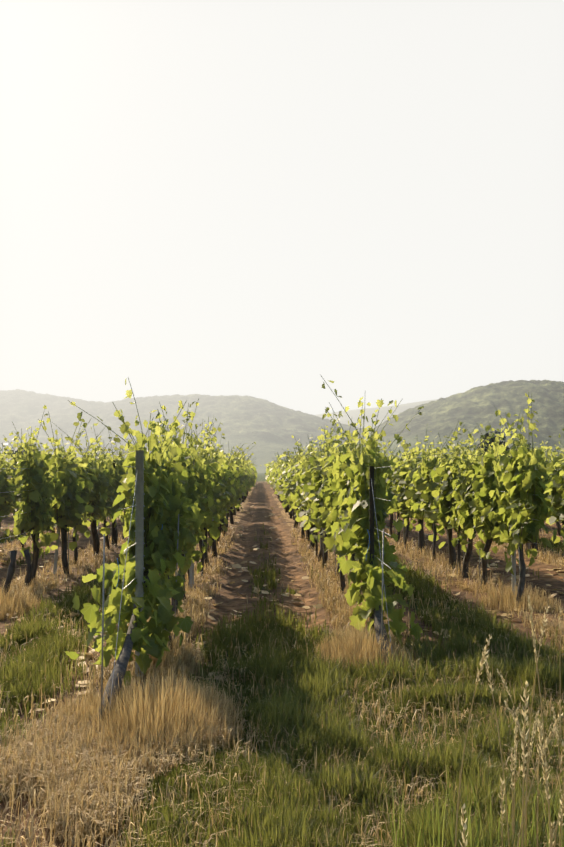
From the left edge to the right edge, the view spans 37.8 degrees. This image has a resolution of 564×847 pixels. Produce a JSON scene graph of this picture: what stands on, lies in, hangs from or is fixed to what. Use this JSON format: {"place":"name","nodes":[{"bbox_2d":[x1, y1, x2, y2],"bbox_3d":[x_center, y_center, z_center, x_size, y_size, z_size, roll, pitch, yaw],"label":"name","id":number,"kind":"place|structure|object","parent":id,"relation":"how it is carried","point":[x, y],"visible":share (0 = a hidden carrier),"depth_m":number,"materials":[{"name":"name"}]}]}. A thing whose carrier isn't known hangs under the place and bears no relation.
{"place":"outdoors","nodes":[
{"label":"outdoors","id":0,"kind":"place"},
{"bbox_2d":[0,389,362,471],"bbox_3d":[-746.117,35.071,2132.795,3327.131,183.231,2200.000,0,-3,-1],"label":"hill","id":1,"kind":"structure","parent":0,"point":[268,428],"depth_m":1482.53,"materials":[{"name":"green plant"}]},
{"bbox_2d":[11,430,531,456],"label":"vine leaves","id":2,"kind":"object","parent":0,"point":[493,440],"visible":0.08,"depth_m":128.11,"materials":[{"name":"green plant"}]},
{"bbox_2d":[0,472,563,846],"bbox_3d":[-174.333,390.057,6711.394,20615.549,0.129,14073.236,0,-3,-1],"label":"ground","id":3,"kind":"structure","parent":0,"point":[262,498],"depth_m":13.33,"materials":[{"name":"brown soil"}]},
{"bbox_2d":[0,524,563,846],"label":"green grass","id":4,"kind":"structure","parent":3,"relation":"on","point":[328,685],"depth_m":5.19,"materials":[{"name":"green plant"}]},
{"bbox_2d":[0,505,563,846],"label":"dry grass","id":5,"kind":"structure","parent":3,"relation":"on","point":[77,768],"depth_m":5.16,"materials":[{"name":"beige plant"}]},
{"bbox_2d":[0,376,563,564],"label":"vine shoots","id":6,"kind":"object","parent":3,"relation":"on","point":[160,449],"visible":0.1,"depth_m":13.04,"materials":[{"name":"green plant"}]},
{"bbox_2d":[8,460,274,488],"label":"vine leaves","id":7,"kind":"object","parent":6,"relation":"attached to","point":[268,474],"depth_m":69.95,"materials":[{"name":"green plant"}]},
{"bbox_2d":[0,414,563,550],"bbox_3d":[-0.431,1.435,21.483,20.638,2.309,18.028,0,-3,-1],"label":"vine leaves","id":8,"kind":"object","parent":6,"relation":"attached to","point":[425,502],"visible":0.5,"depth_m":15.74,"materials":[{"name":"green plant"}]},
{"bbox_2d":[9,380,556,685],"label":"vine leaves","id":9,"kind":"object","parent":6,"relation":"attached to","point":[181,490],"visible":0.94,"depth_m":8.60,"materials":[{"name":"green plant"}]},
{"bbox_2d":[0,491,563,727],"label":"vine trunks","id":10,"kind":"object","parent":3,"relation":"on","point":[120,667],"visible":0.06,"depth_m":12.12,"materials":[{"name":"brown wood"}]},
{"bbox_2d":[24,450,559,676],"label":"posts","id":11,"kind":"object","parent":3,"relation":"on","point":[139,533],"depth_m":6.71,"materials":[{"name":"grey wood"}]},
{"bbox_2d":[116,524,369,587],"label":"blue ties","id":12,"kind":"object","parent":11,"relation":"attached to","point":[162,527],"visible":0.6,"depth_m":7.23,"materials":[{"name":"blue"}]},
{"bbox_2d":[0,466,537,723],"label":"wires","id":13,"kind":"object","parent":11,"relation":"attached to","point":[143,570],"visible":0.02,"depth_m":7.12,"materials":[{"name":"grey metal"}]},
{"bbox_2d":[33,503,558,718],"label":"vine stakes","id":14,"kind":"object","parent":3,"relation":"in","point":[184,584],"visible":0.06,"depth_m":6.92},
{"bbox_2d":[0,0,563,414],"label":"sky","id":15,"kind":"structure","parent":0,"point":[263,199],"materials":[{"name":"white"}]},
{"bbox_2d":[315,399,437,428],"bbox_3d":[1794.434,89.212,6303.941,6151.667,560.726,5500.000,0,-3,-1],"label":"hill","id":16,"kind":"structure","parent":0,"point":[353,415],"depth_m":5561.95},
{"bbox_2d":[357,380,563,462],"bbox_3d":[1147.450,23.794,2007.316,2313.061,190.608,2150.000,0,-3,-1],"label":"hill","id":17,"kind":"structure","parent":0,"point":[471,408],"depth_m":1324.85,"materials":[{"name":"green plant"}]},
{"bbox_2d":[375,600,563,846],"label":"tall grass","id":18,"kind":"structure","parent":0,"point":[524,819],"depth_m":3.23,"materials":[{"name":"plant"}]},
{"bbox_2d":[459,595,563,846],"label":"grass seed heads","id":19,"kind":"object","parent":18,"relation":"attached to","point":[521,735],"depth_m":2.90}
]}

